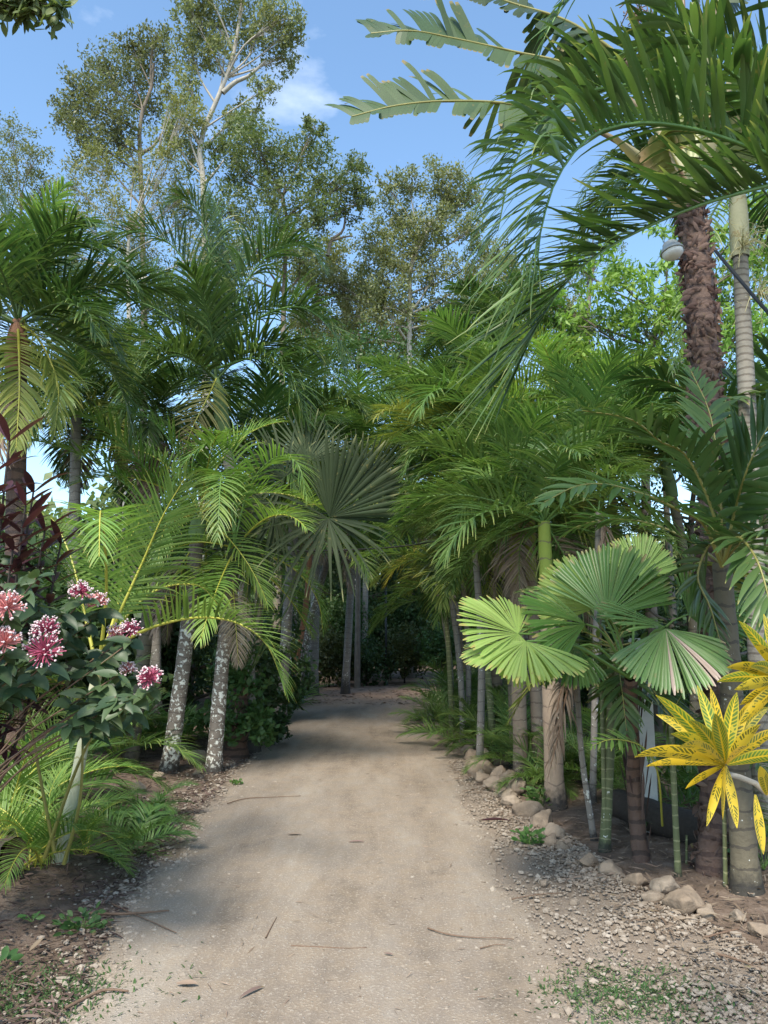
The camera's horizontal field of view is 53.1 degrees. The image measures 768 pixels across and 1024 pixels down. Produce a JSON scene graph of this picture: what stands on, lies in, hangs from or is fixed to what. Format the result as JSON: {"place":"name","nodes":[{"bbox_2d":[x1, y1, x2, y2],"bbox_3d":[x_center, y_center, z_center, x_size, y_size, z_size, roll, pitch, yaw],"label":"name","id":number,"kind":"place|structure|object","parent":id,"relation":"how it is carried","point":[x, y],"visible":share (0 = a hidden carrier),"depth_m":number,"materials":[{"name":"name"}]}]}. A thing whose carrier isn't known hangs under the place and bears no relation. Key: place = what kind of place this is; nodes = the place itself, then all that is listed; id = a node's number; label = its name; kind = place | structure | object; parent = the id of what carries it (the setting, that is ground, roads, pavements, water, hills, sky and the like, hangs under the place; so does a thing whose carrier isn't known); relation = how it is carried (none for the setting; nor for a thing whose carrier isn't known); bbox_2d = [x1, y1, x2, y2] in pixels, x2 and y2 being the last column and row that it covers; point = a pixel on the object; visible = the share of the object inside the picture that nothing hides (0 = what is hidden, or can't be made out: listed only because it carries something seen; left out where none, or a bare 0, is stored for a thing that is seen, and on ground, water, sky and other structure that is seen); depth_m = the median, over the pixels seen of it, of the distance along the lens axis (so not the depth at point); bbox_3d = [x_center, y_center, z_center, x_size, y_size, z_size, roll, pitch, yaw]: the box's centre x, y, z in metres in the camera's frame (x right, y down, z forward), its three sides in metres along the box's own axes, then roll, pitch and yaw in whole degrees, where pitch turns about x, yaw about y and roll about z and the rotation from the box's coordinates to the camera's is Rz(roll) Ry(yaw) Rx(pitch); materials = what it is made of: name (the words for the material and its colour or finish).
{"place":"outdoors","nodes":[
{"label":"outdoors","id":0,"kind":"place"},
{"bbox_2d":[53,676,571,1023],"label":"road","id":1,"kind":"structure","parent":0,"point":[335,870],"depth_m":4.48,"materials":[{"name":"soil"}]},
{"bbox_2d":[0,666,767,1023],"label":"ground","id":2,"kind":"structure","parent":0,"point":[576,810],"depth_m":4.54,"materials":[{"name":"soil"}]},
{"bbox_2d":[0,107,68,317],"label":"grey green tree","id":3,"kind":"object","parent":2,"relation":"on","point":[8,179],"visible":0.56,"depth_m":33.31,"materials":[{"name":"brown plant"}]},
{"bbox_2d":[0,0,77,39],"bbox_3d":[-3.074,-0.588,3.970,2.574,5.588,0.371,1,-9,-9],"label":"overhanging tree","id":4,"kind":"object","parent":2,"relation":"on","point":[24,12],"visible":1,"depth_m":4.49,"materials":[{"name":"green plant"}]},
{"bbox_2d":[0,413,88,784],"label":"maroon plant","id":5,"kind":"object","parent":2,"relation":"on","point":[37,508],"visible":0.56,"depth_m":4.11,"materials":[{"name":"red plant"}]},
{"bbox_2d":[0,760,138,895],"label":"young palm","id":6,"kind":"object","parent":2,"relation":"on","point":[27,826],"visible":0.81,"depth_m":5.02,"materials":[{"name":"green plant"}]},
{"bbox_2d":[0,722,149,854],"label":"young palm","id":7,"kind":"object","parent":2,"relation":"on","point":[20,775],"visible":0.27,"depth_m":5.79,"materials":[{"name":"green plant"}]},
{"bbox_2d":[0,554,163,791],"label":"flowering shrub","id":8,"kind":"object","parent":2,"relation":"on","point":[103,706],"visible":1,"depth_m":3.64,"materials":[{"name":"green plant"}]},
{"bbox_2d":[52,901,113,936],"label":"weed","id":9,"kind":"object","parent":2,"relation":"on","point":[68,924],"visible":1,"depth_m":4.13,"materials":[{"name":"green plant"}]},
{"bbox_2d":[26,800,142,869],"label":"young palm","id":10,"kind":"object","parent":2,"relation":"on","point":[81,834],"visible":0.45,"depth_m":5.40,"materials":[{"name":"green plant"}]},
{"bbox_2d":[0,498,172,722],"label":"palm tree","id":11,"kind":"object","parent":2,"relation":"on","point":[53,563],"visible":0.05,"depth_m":13.69,"materials":[{"name":"green plant"}]},
{"bbox_2d":[0,733,175,834],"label":"young palm","id":12,"kind":"object","parent":2,"relation":"on","point":[102,774],"visible":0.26,"depth_m":6.60,"materials":[{"name":"green plant"}]},
{"bbox_2d":[0,294,179,722],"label":"back palm","id":13,"kind":"object","parent":2,"relation":"on","point":[75,492],"visible":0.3,"depth_m":12.27,"materials":[{"name":"green plant"}]},
{"bbox_2d":[0,176,189,802],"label":"edge palm","id":14,"kind":"object","parent":2,"relation":"on","point":[27,276],"visible":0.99,"depth_m":7.32,"materials":[{"name":"green plant"}]},
{"bbox_2d":[0,929,203,1023],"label":"ground cover","id":15,"kind":"object","parent":2,"relation":"on","point":[49,991],"visible":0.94,"depth_m":3.42,"materials":[{"name":"green plant"}]},
{"bbox_2d":[0,654,207,782],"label":"young palm","id":16,"kind":"object","parent":2,"relation":"on","point":[127,745],"visible":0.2,"depth_m":8.47,"materials":[{"name":"green plant"}]},
{"bbox_2d":[44,18,182,576],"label":"tall tree","id":17,"kind":"object","parent":2,"relation":"on","point":[138,57],"visible":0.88,"depth_m":31.55,"materials":[{"name":"green plant"}]},
{"bbox_2d":[0,736,254,1023],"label":"leaf litter","id":18,"kind":"object","parent":2,"relation":"on","point":[34,1000],"visible":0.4,"depth_m":4.43,"materials":[{"name":"brown plant"}]},
{"bbox_2d":[1,232,254,567],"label":"green tree","id":19,"kind":"object","parent":2,"relation":"on","point":[106,294],"visible":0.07,"depth_m":27.45,"materials":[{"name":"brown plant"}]},
{"bbox_2d":[43,77,224,571],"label":"yellowish tree","id":20,"kind":"object","parent":2,"relation":"on","point":[169,148],"visible":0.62,"depth_m":26.01,"materials":[{"name":"green plant"}]},
{"bbox_2d":[27,331,242,724],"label":"back palm","id":21,"kind":"object","parent":2,"relation":"on","point":[174,371],"visible":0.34,"depth_m":12.83,"materials":[{"name":"green plant"}]},
{"bbox_2d":[0,526,273,718],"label":"undergrowth","id":22,"kind":"object","parent":2,"relation":"on","point":[59,589],"visible":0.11,"depth_m":12.65,"materials":[{"name":"green plant"}]},
{"bbox_2d":[35,518,243,763],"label":"shaded palm","id":23,"kind":"object","parent":2,"relation":"on","point":[147,645],"visible":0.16,"depth_m":9.04,"materials":[{"name":"green plant"}]},
{"bbox_2d":[78,798,202,867],"bbox_3d":[-1.854,2.440,5.731,0.916,0.506,1.025,6,-11,-35],"label":"fern","id":24,"kind":"object","parent":2,"relation":"on","point":[139,834],"visible":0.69,"depth_m":5.73,"materials":[{"name":"green plant"}]},
{"bbox_2d":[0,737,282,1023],"bbox_3d":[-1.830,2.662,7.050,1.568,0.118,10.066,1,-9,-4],"label":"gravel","id":25,"kind":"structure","parent":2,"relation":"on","point":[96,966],"depth_m":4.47,"materials":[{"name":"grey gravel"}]},
{"bbox_2d":[0,461,300,864],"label":"white stem palm","id":26,"kind":"object","parent":2,"relation":"on","point":[72,798],"visible":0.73,"depth_m":4.92,"materials":[{"name":"green plant"}]},
{"bbox_2d":[116,683,210,749],"bbox_3d":[-3.194,2.818,10.222,2.357,1.002,2.001,0,-9,0],"label":"bush","id":27,"kind":"object","parent":2,"relation":"on","point":[154,726],"visible":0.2,"depth_m":10.12,"materials":[{"name":"green plant"}]},
{"bbox_2d":[3,396,325,773],"bbox_3d":[-2.343,0.850,8.969,3.411,4.314,3.387,0,-9,0],"label":"spotted palm","id":28,"kind":"object","parent":2,"relation":"on","point":[170,759],"visible":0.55,"depth_m":8.69,"materials":[{"name":"green plant"}]},
{"bbox_2d":[29,286,314,680],"bbox_3d":[-4.418,-0.377,15.175,6.366,8.681,3.126,0,-9,0],"label":"tree","id":29,"kind":"object","parent":2,"relation":"on","point":[178,357],"visible":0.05,"depth_m":15.39,"materials":[{"name":"green plant"}]},
{"bbox_2d":[102,455,304,705],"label":"palm tree","id":30,"kind":"object","parent":2,"relation":"on","point":[204,649],"visible":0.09,"depth_m":15.45,"materials":[{"name":"green plant"}]},
{"bbox_2d":[143,0,309,676],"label":"tall tree","id":31,"kind":"object","parent":2,"relation":"on","point":[200,17],"visible":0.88,"depth_m":29.86,"materials":[{"name":"green plant"}]},
{"bbox_2d":[107,429,351,774],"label":"spotted palm","id":32,"kind":"object","parent":2,"relation":"on","point":[214,760],"visible":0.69,"depth_m":8.72,"materials":[{"name":"green plant"}]},
{"bbox_2d":[190,640,279,750],"bbox_3d":[-1.874,2.362,9.685,0.970,1.495,1.005,8,-12,-42],"label":"bush","id":33,"kind":"object","parent":2,"relation":"on","point":[254,724],"visible":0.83,"depth_m":9.59,"materials":[{"name":"green plant"}]},
{"bbox_2d":[211,636,293,744],"bbox_3d":[-1.843,2.506,10.824,1.172,1.567,0.994,2,-9,-11],"label":"bush","id":34,"kind":"object","parent":2,"relation":"on","point":[281,699],"visible":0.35,"depth_m":10.72,"materials":[{"name":"green plant"}]},
{"bbox_2d":[160,359,361,697],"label":"slender palm","id":35,"kind":"object","parent":2,"relation":"on","point":[270,387],"visible":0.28,"depth_m":12.32,"materials":[{"name":"green plant"}]},
{"bbox_2d":[240,604,317,713],"bbox_3d":[-1.968,2.673,13.639,1.658,2.090,1.798,0,-9,0],"label":"bush","id":36,"kind":"object","parent":2,"relation":"on","point":[301,665],"visible":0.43,"depth_m":13.61,"materials":[{"name":"green plant"}]},
{"bbox_2d":[190,102,377,650],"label":"green tree","id":37,"kind":"object","parent":2,"relation":"on","point":[251,135],"visible":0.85,"depth_m":26.47,"materials":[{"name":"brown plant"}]},
{"bbox_2d":[198,337,387,725],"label":"back palm","id":38,"kind":"object","parent":2,"relation":"on","point":[324,399],"visible":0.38,"depth_m":13.41,"materials":[{"name":"green plant"}]},
{"bbox_2d":[202,408,418,760],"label":"fan palm","id":39,"kind":"object","parent":2,"relation":"on","point":[368,481],"visible":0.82,"depth_m":8.76,"materials":[{"name":"green plant"}]},
{"bbox_2d":[245,383,395,695],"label":"grey palm","id":40,"kind":"object","parent":2,"relation":"on","point":[314,647],"visible":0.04,"depth_m":19.18,"materials":[{"name":"green plant"}]},
{"bbox_2d":[78,171,579,753],"bbox_3d":[-0.708,-0.860,11.103,7.370,8.377,4.104,0,-9,0],"label":"dark palm","id":41,"kind":"object","parent":2,"relation":"on","point":[209,325],"depth_m":10.83,"materials":[{"name":"green plant"}]},
{"bbox_2d":[268,483,405,684],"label":"leaning palm","id":42,"kind":"object","parent":2,"relation":"on","point":[321,580],"visible":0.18,"depth_m":18.74,"materials":[{"name":"green plant"}]},
{"bbox_2d":[305,611,368,686],"bbox_3d":[-1.725,3.997,22.324,2.266,2.420,2.027,5,-10,-27],"label":"bush","id":43,"kind":"object","parent":2,"relation":"on","point":[328,653],"visible":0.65,"depth_m":21.95,"materials":[{"name":"green plant"}]},
{"bbox_2d":[273,366,425,693],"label":"back palm","id":44,"kind":"object","parent":2,"relation":"on","point":[345,685],"visible":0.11,"depth_m":19.65,"materials":[{"name":"green plant"}]},
{"bbox_2d":[307,589,392,651],"bbox_3d":[-1.165,3.903,24.526,2.933,2.990,2.917,0,-9,0],"label":"bush","id":45,"kind":"object","parent":2,"relation":"on","point":[337,609],"visible":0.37,"depth_m":24.43,"materials":[{"name":"green plant"}]},
{"bbox_2d":[281,315,439,687],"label":"tree","id":46,"kind":"object","parent":2,"relation":"on","point":[357,601],"visible":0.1,"depth_m":22.02,"materials":[{"name":"green plant"}]},
{"bbox_2d":[250,489,475,673],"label":"palm tree","id":47,"kind":"object","parent":2,"relation":"on","point":[394,579],"visible":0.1,"depth_m":26.07,"materials":[{"name":"green plant"}]},
{"bbox_2d":[338,624,402,685],"bbox_3d":[-0.465,4.270,22.603,2.097,1.933,1.960,0,-9,0],"label":"bush","id":48,"kind":"object","parent":2,"relation":"on","point":[377,667],"visible":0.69,"depth_m":22.42,"materials":[{"name":"green plant"}]},
{"bbox_2d":[0,460,764,665],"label":"distant forest","id":49,"kind":"object","parent":2,"relation":"on","point":[97,502],"depth_m":34.34,"materials":[{"name":"green plant"}]},
{"bbox_2d":[320,351,465,671],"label":"palm","id":50,"kind":"object","parent":2,"relation":"on","point":[456,605],"visible":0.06,"depth_m":17.85,"materials":[{"name":"green plant"}]},
{"bbox_2d":[281,153,511,677],"bbox_3d":[0.634,-3.796,27.922,9.008,19.445,3.577,0,-9,0],"label":"olive tree","id":51,"kind":"object","parent":2,"relation":"on","point":[417,239],"visible":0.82,"depth_m":28.50,"materials":[{"name":"green plant"}]},
{"bbox_2d":[374,619,435,682],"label":"bush","id":52,"kind":"object","parent":2,"relation":"on","point":[405,657],"visible":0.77,"depth_m":23.25,"materials":[{"name":"green plant"}]},
{"bbox_2d":[329,325,524,620],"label":"palm","id":53,"kind":"object","parent":2,"relation":"on","point":[386,406],"visible":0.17,"depth_m":14.17,"materials":[{"name":"green plant"}]},
{"bbox_2d":[387,679,477,737],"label":"young palm","id":54,"kind":"object","parent":2,"relation":"on","point":[441,696],"visible":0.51,"depth_m":12.12,"materials":[{"name":"green plant"}]},
{"bbox_2d":[271,230,596,582],"bbox_3d":[2.015,-2.806,31.543,13.595,18.597,4.907,0,-9,0],"label":"olive tree","id":55,"kind":"object","parent":2,"relation":"on","point":[336,257],"visible":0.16,"depth_m":32.17,"materials":[{"name":"green plant"}]},
{"bbox_2d":[409,622,471,679],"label":"bush","id":56,"kind":"object","parent":2,"relation":"on","point":[430,650],"visible":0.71,"depth_m":22.54,"materials":[{"name":"green plant"}]},
{"bbox_2d":[346,502,538,741],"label":"slender stem palm","id":57,"kind":"object","parent":2,"relation":"on","point":[459,662],"visible":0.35,"depth_m":10.80,"materials":[{"name":"green plant"}]},
{"bbox_2d":[397,657,504,723],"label":"young palm","id":58,"kind":"object","parent":2,"relation":"on","point":[442,675],"visible":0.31,"depth_m":13.54,"materials":[{"name":"green plant"}]},
{"bbox_2d":[345,373,571,612],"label":"palm","id":59,"kind":"object","parent":2,"relation":"on","point":[420,452],"visible":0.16,"depth_m":11.84,"materials":[{"name":"green plant"}]},
{"bbox_2d":[368,479,556,755],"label":"slender stem palm","id":60,"kind":"object","parent":2,"relation":"on","point":[491,714],"visible":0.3,"depth_m":10.13,"materials":[{"name":"green plant"}]},
{"bbox_2d":[397,684,529,745],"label":"young palm","id":61,"kind":"object","parent":2,"relation":"on","point":[442,728],"visible":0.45,"depth_m":10.60,"materials":[{"name":"green plant"}]},
{"bbox_2d":[362,448,581,756],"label":"slender stem palm","id":62,"kind":"object","parent":2,"relation":"on","point":[481,686],"visible":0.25,"depth_m":8.92,"materials":[{"name":"green plant"}]},
{"bbox_2d":[360,290,609,614],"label":"palm","id":63,"kind":"object","parent":2,"relation":"on","point":[484,349],"visible":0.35,"depth_m":10.94,"materials":[{"name":"green plant"}]},
{"bbox_2d":[412,259,592,580],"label":"palm","id":64,"kind":"object","parent":2,"relation":"on","point":[469,292],"visible":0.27,"depth_m":12.57,"materials":[{"name":"green plant"}]},
{"bbox_2d":[432,684,573,754],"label":"young palm","id":65,"kind":"object","parent":2,"relation":"on","point":[499,702],"visible":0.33,"depth_m":9.68,"materials":[{"name":"green plant"}]},
{"bbox_2d":[385,386,629,769],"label":"lane palm","id":66,"kind":"object","parent":2,"relation":"on","point":[412,507],"visible":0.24,"depth_m":8.86,"materials":[{"name":"green plant"}]},
{"bbox_2d":[379,394,659,781],"bbox_3d":[1.406,0.853,8.196,2.980,4.005,2.953,0,-9,0],"label":"twin palm","id":67,"kind":"object","parent":2,"relation":"on","point":[519,719],"visible":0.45,"depth_m":8.11,"materials":[{"name":"green plant"}]},
{"bbox_2d":[461,701,589,782],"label":"young palm","id":68,"kind":"object","parent":2,"relation":"on","point":[508,758],"visible":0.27,"depth_m":8.47,"materials":[{"name":"green plant"}]},
{"bbox_2d":[386,383,686,811],"bbox_3d":[1.517,0.832,7.135,2.872,3.754,2.905,-6,-11,34],"label":"tan palm","id":69,"kind":"object","parent":2,"relation":"on","point":[554,788],"visible":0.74,"depth_m":7.03,"materials":[{"name":"green plant"}]},
{"bbox_2d":[325,0,756,876],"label":"paddle leaf palm","id":70,"kind":"object","parent":2,"relation":"on","point":[701,310],"visible":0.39,"depth_m":5.41,"materials":[{"name":"green plant"}]},
{"bbox_2d":[429,382,669,780],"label":"twin palm","id":71,"kind":"object","parent":2,"relation":"on","point":[529,541],"visible":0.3,"depth_m":8.11,"materials":[{"name":"green plant"}]},
{"bbox_2d":[486,726,622,800],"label":"young palm","id":72,"kind":"object","parent":2,"relation":"on","point":[538,761],"visible":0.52,"depth_m":7.67,"materials":[{"name":"green plant"}]},
{"bbox_2d":[436,336,683,765],"bbox_3d":[2.433,0.595,8.837,2.899,4.633,2.990,8,-12,-41],"label":"palm","id":73,"kind":"object","parent":2,"relation":"on","point":[586,390],"visible":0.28,"depth_m":8.54,"materials":[{"name":"green plant"}]},
{"bbox_2d":[462,318,673,728],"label":"palm","id":74,"kind":"object","parent":2,"relation":"on","point":[542,341],"visible":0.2,"depth_m":10.29,"materials":[{"name":"green plant"}]},
{"bbox_2d":[544,670,597,840],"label":"dry palm","id":75,"kind":"object","parent":2,"relation":"on","point":[558,702],"visible":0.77,"depth_m":5.83,"materials":[{"name":"grey plant"}]},
{"bbox_2d":[472,405,694,804],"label":"thin palm","id":76,"kind":"object","parent":2,"relation":"on","point":[600,538],"visible":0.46,"depth_m":7.11,"materials":[{"name":"green plant"}]},
{"bbox_2d":[525,707,665,796],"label":"young palm","id":77,"kind":"object","parent":2,"relation":"on","point":[618,755],"visible":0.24,"depth_m":7.40,"materials":[{"name":"green plant"}]},
{"bbox_2d":[501,573,700,852],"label":"hanging palm","id":78,"kind":"object","parent":2,"relation":"on","point":[613,710],"visible":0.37,"depth_m":5.56,"materials":[{"name":"green plant"}]},
{"bbox_2d":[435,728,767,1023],"bbox_3d":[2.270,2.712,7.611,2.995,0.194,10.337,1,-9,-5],"label":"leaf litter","id":79,"kind":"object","parent":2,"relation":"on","point":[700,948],"visible":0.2,"depth_m":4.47,"materials":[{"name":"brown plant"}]},
{"bbox_2d":[475,345,727,716],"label":"palm","id":80,"kind":"object","parent":2,"relation":"on","point":[543,391],"visible":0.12,"depth_m":9.41,"materials":[{"name":"green plant"}]},
{"bbox_2d":[561,652,644,842],"bbox_3d":[1.669,1.772,5.701,0.682,1.470,0.783,5,-10,-28],"label":"cane","id":81,"kind":"object","parent":2,"relation":"on","point":[603,773],"visible":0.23,"depth_m":5.64,"materials":[{"name":"green plant"}]},
{"bbox_2d":[456,532,751,863],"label":"licuala palm","id":82,"kind":"object","parent":2,"relation":"on","point":[543,660],"visible":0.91,"depth_m":4.72,"materials":[{"name":"green plant"}]},
{"bbox_2d":[443,0,767,441],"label":"overhanging palm","id":83,"kind":"object","parent":2,"relation":"on","point":[709,37],"visible":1,"depth_m":3.36,"materials":[{"name":"green plant"}]},
{"bbox_2d":[476,941,764,1023],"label":"ground cover","id":84,"kind":"object","parent":2,"relation":"on","point":[659,997],"visible":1,"depth_m":3.38,"materials":[{"name":"green plant"}]},
{"bbox_2d":[628,638,657,832],"bbox_3d":[2.102,1.797,6.198,0.150,1.535,0.140,0,-9,0],"label":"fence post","id":85,"kind":"object","parent":2,"relation":"on","point":[648,722],"visible":0.23,"depth_m":6.13,"materials":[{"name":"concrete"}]},
{"bbox_2d":[586,728,699,826],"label":"young palm","id":86,"kind":"object","parent":2,"relation":"on","point":[688,792],"visible":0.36,"depth_m":4.83,"materials":[{"name":"green plant"}]},
{"bbox_2d":[528,280,767,653],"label":"tree","id":87,"kind":"object","parent":2,"relation":"on","point":[677,480],"visible":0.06,"depth_m":14.48,"materials":[{"name":"green plant"}]},
{"bbox_2d":[528,363,767,896],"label":"broad frond palm","id":88,"kind":"object","parent":2,"relation":"on","point":[736,474],"visible":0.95,"depth_m":4.56,"materials":[{"name":"green plant"}]},
{"bbox_2d":[533,169,767,737],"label":"broadleaf tree","id":89,"kind":"object","parent":2,"relation":"on","point":[614,274],"visible":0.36,"depth_m":11.81,"materials":[{"name":"green plant"}]},
{"bbox_2d":[538,551,766,725],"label":"undergrowth","id":90,"kind":"object","parent":2,"relation":"on","point":[680,607],"visible":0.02,"depth_m":14.84,"materials":[{"name":"green plant"}]},
{"bbox_2d":[600,670,717,876],"bbox_3d":[1.982,1.727,5.118,0.637,1.341,0.936,5,-10,-30],"label":"cane","id":91,"kind":"object","parent":2,"relation":"on","point":[676,835],"visible":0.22,"depth_m":5.02,"materials":[{"name":"green plant"}]},
{"bbox_2d":[555,349,767,719],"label":"palm","id":92,"kind":"object","parent":2,"relation":"on","point":[670,484],"visible":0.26,"depth_m":8.32,"materials":[{"name":"green plant"}]},
{"bbox_2d":[571,4,767,821],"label":"pale shaft palm","id":93,"kind":"object","parent":2,"relation":"on","point":[740,239],"visible":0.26,"depth_m":6.87,"materials":[{"name":"green plant"}]},
{"bbox_2d":[612,789,728,844],"bbox_3d":[2.155,2.362,5.848,0.299,0.308,1.120,5,-10,-30],"label":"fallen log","id":94,"kind":"object","parent":2,"relation":"on","point":[688,823],"visible":0.38,"depth_m":5.77,"materials":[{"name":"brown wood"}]},
{"bbox_2d":[591,740,767,826],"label":"young palm","id":95,"kind":"object","parent":2,"relation":"on","point":[688,777],"visible":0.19,"depth_m":6.54,"materials":[{"name":"green plant"}]},
{"bbox_2d":[594,464,765,743],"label":"palm tree","id":96,"kind":"object","parent":2,"relation":"on","point":[689,524],"visible":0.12,"depth_m":9.53,"materials":[{"name":"green plant"}]},
{"bbox_2d":[661,884,704,915],"bbox_3d":[1.740,2.272,4.439,0.217,0.184,0.214,-7,1,-11],"label":"rock","id":97,"kind":"object","parent":2,"relation":"on","point":[687,899],"visible":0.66,"depth_m":4.40,"materials":[{"name":"stone"}]},
{"bbox_2d":[611,333,767,585],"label":"palm","id":98,"kind":"object","parent":2,"relation":"on","point":[761,375],"visible":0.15,"depth_m":7.70,"materials":[{"name":"green plant"}]},
{"bbox_2d":[635,614,767,854],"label":"croton","id":99,"kind":"object","parent":2,"relation":"on","point":[732,738],"visible":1,"depth_m":2.58,"materials":[{"name":"yellow plant"}]},
{"bbox_2d":[0,0,767,544],"label":"sky","id":100,"kind":"structure","parent":0,"point":[338,50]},
{"bbox_2d":[398,760,767,1023],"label":"shoulder gravel","id":101,"kind":"structure","parent":0,"point":[696,991],"depth_m":4.07,"materials":[{"name":"grey gravel"}]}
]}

